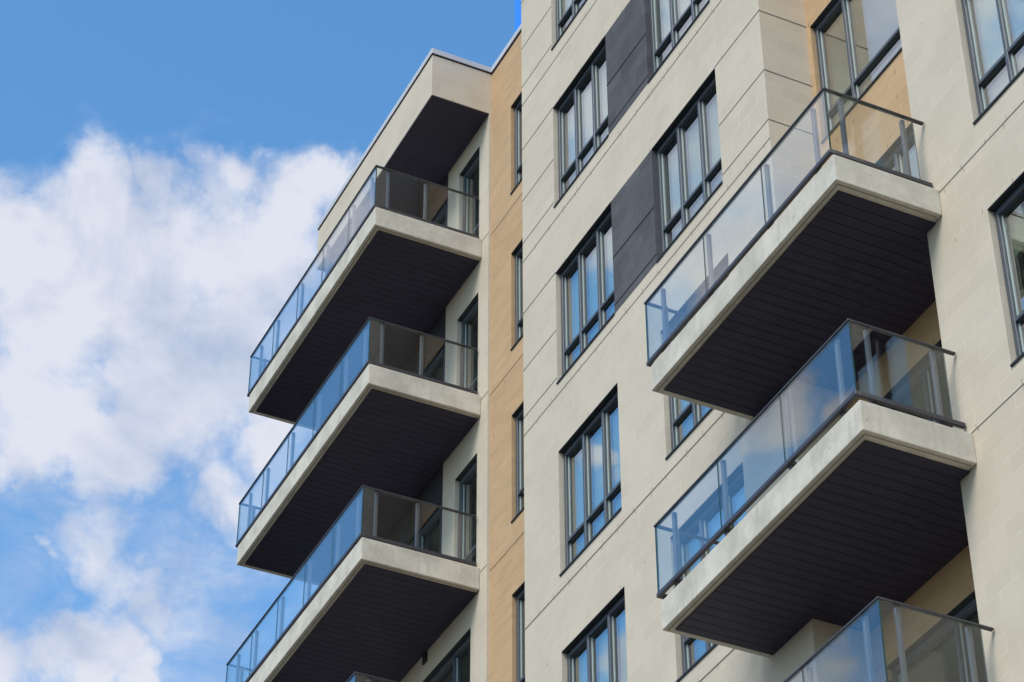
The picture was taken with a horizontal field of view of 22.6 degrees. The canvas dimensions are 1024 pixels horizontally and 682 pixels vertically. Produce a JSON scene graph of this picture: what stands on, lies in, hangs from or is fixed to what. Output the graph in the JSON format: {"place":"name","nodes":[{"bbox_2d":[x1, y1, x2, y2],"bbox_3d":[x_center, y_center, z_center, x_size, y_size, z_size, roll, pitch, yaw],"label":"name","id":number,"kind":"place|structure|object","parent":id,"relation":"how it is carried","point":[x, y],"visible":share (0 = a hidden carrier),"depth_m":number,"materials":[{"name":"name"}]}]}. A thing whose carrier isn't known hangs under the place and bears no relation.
{"place":"outdoors","nodes":[
{"label":"outdoors","id":0,"kind":"place"},
{"bbox_2d":[0,0,514,681],"label":"sky","id":1,"kind":"structure","parent":0,"point":[170,170],"materials":[{"name":"blue"}]},
{"bbox_2d":[515,0,520,31],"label":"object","id":2,"kind":"object","parent":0,"point":[517,13],"visible":0.2,"depth_m":41.69,"materials":[{"name":"blue"}]},
{"bbox_2d":[226,0,1023,681],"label":"apartment building","id":3,"kind":"structure","parent":0,"point":[652,340],"depth_m":30.65,"materials":[{"name":"grey concrete"}]},
{"bbox_2d":[404,500,439,552],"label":"balcony door","id":4,"kind":"structure","parent":3,"relation":"in","point":[430,526],"depth_m":38.54,"materials":[{"name":"grey glass"}]},
{"bbox_2d":[418,341,442,380],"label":"balcony door","id":5,"kind":"structure","parent":3,"relation":"in","point":[434,366],"depth_m":40.27,"materials":[{"name":"grey glass"}]},
{"bbox_2d":[429,196,445,224],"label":"balcony door","id":6,"kind":"structure","parent":3,"relation":"in","point":[439,215],"depth_m":41.99,"materials":[{"name":"grey glass"}]},
{"bbox_2d":[423,628,470,681],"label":"balcony door","id":7,"kind":"structure","parent":3,"relation":"in","point":[455,666],"depth_m":35.98,"materials":[{"name":"grey glass"}]},
{"bbox_2d":[455,453,476,562],"bbox_3d":[0.547,3.008,37.130,2.702,2.570,0.820,17,-41,-20],"label":"balcony door","id":8,"kind":"structure","parent":3,"relation":"in","point":[468,477],"depth_m":37.29,"materials":[{"name":"grey glass"}]},
{"bbox_2d":[457,293,477,394],"bbox_3d":[0.541,0.649,38.985,2.702,2.570,0.820,17,-41,-20],"label":"balcony door","id":9,"kind":"structure","parent":3,"relation":"in","point":[469,318],"depth_m":39.16,"materials":[{"name":"grey glass"}]},
{"bbox_2d":[459,146,479,235],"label":"balcony door","id":10,"kind":"structure","parent":3,"relation":"in","point":[470,172],"depth_m":41.02,"materials":[{"name":"grey glass"}]},
{"bbox_2d":[510,91,521,194],"bbox_3d":[0.391,-3.335,38.935,0.209,1.839,1.516,17,-41,-20],"label":"window","id":11,"kind":"structure","parent":3,"relation":"in","point":[517,105],"depth_m":39.58,"materials":[{"name":"grey glass"}]},
{"bbox_2d":[510,238,522,350],"bbox_3d":[0.397,-0.977,37.080,0.209,1.839,1.516,17,-41,-20],"label":"window","id":12,"kind":"structure","parent":3,"relation":"in","point":[518,251],"depth_m":37.70,"materials":[{"name":"grey glass"}]},
{"bbox_2d":[511,401,523,522],"bbox_3d":[0.403,1.381,35.226,0.209,1.839,1.516,17,-41,-20],"label":"window","id":13,"kind":"structure","parent":3,"relation":"in","point":[519,413],"depth_m":35.83,"materials":[{"name":"grey glass"}]},
{"bbox_2d":[512,581,524,681],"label":"window","id":14,"kind":"structure","parent":3,"relation":"in","point":[519,593],"depth_m":34.07,"materials":[{"name":"grey glass"}]},
{"bbox_2d":[551,0,586,50],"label":"window","id":15,"kind":"structure","parent":3,"relation":"in","point":[566,10],"depth_m":37.38,"materials":[{"name":"grey glass"}]},
{"bbox_2d":[553,36,608,207],"bbox_3d":[1.021,-3.000,35.339,0.225,1.894,1.622,17,-41,-20],"label":"window","id":16,"kind":"structure","parent":3,"relation":"in","point":[582,109],"depth_m":35.61,"materials":[{"name":"grey glass"}]},
{"bbox_2d":[556,202,614,383],"bbox_3d":[1.026,-0.603,33.454,0.225,1.894,1.622,17,-41,-20],"label":"window","id":17,"kind":"structure","parent":3,"relation":"in","point":[586,275],"depth_m":33.71,"materials":[{"name":"blue glass"}]},
{"bbox_2d":[558,383,621,575],"bbox_3d":[1.032,1.732,31.618,0.225,1.894,1.622,17,-41,-20],"label":"window","id":18,"kind":"structure","parent":3,"relation":"in","point":[592,474],"depth_m":31.86,"materials":[{"name":"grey glass"}]},
{"bbox_2d":[562,587,627,681],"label":"window","id":19,"kind":"structure","parent":3,"relation":"in","point":[598,653],"depth_m":30.21,"materials":[{"name":"blue glass"}]},
{"bbox_2d":[647,0,709,82],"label":"window","id":20,"kind":"structure","parent":3,"relation":"in","point":[670,20],"depth_m":33.55,"materials":[{"name":"grey glass"}]},
{"bbox_2d":[651,68,722,262],"bbox_3d":[2.220,-2.132,31.513,0.225,1.894,1.639,17,-41,-20],"label":"window","id":21,"kind":"structure","parent":3,"relation":"in","point":[689,165],"depth_m":31.76,"materials":[{"name":"grey glass"}]},
{"bbox_2d":[660,253,728,459],"bbox_3d":[2.226,0.202,29.677,0.225,1.894,1.639,17,-41,-20],"label":"window","id":22,"kind":"structure","parent":3,"relation":"in","point":[685,416],"depth_m":29.90,"materials":[{"name":"blue glass"}]},
{"bbox_2d":[670,462,745,681],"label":"window","id":23,"kind":"structure","parent":3,"relation":"in","point":[705,522],"depth_m":28.32,"materials":[{"name":"blue glass"}]},
{"bbox_2d":[810,0,901,143],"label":"window","id":24,"kind":"structure","parent":3,"relation":"in","point":[864,37],"depth_m":30.60,"materials":[{"name":"grey glass"}]},
{"bbox_2d":[875,122,919,178],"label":"balcony door","id":25,"kind":"structure","parent":3,"relation":"in","point":[893,158],"depth_m":28.08,"materials":[{"name":"grey glass"}]},
{"bbox_2d":[878,339,952,427],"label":"balcony door","id":26,"kind":"structure","parent":3,"relation":"in","point":[915,389],"depth_m":26.43,"materials":[{"name":"grey glass"}]},
{"bbox_2d":[887,590,986,681],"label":"balcony door","id":27,"kind":"structure","parent":3,"relation":"in","point":[940,654],"depth_m":24.86,"materials":[{"name":"grey glass"}]},
{"bbox_2d":[961,0,1023,124],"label":"window","id":28,"kind":"structure","parent":3,"relation":"in","point":[994,29],"depth_m":25.46,"materials":[{"name":"grey glass"}]},
{"bbox_2d":[987,171,1023,366],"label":"window","id":29,"kind":"structure","parent":3,"relation":"in","point":[1008,210],"depth_m":24.17,"materials":[{"name":"grey glass"}]}
]}

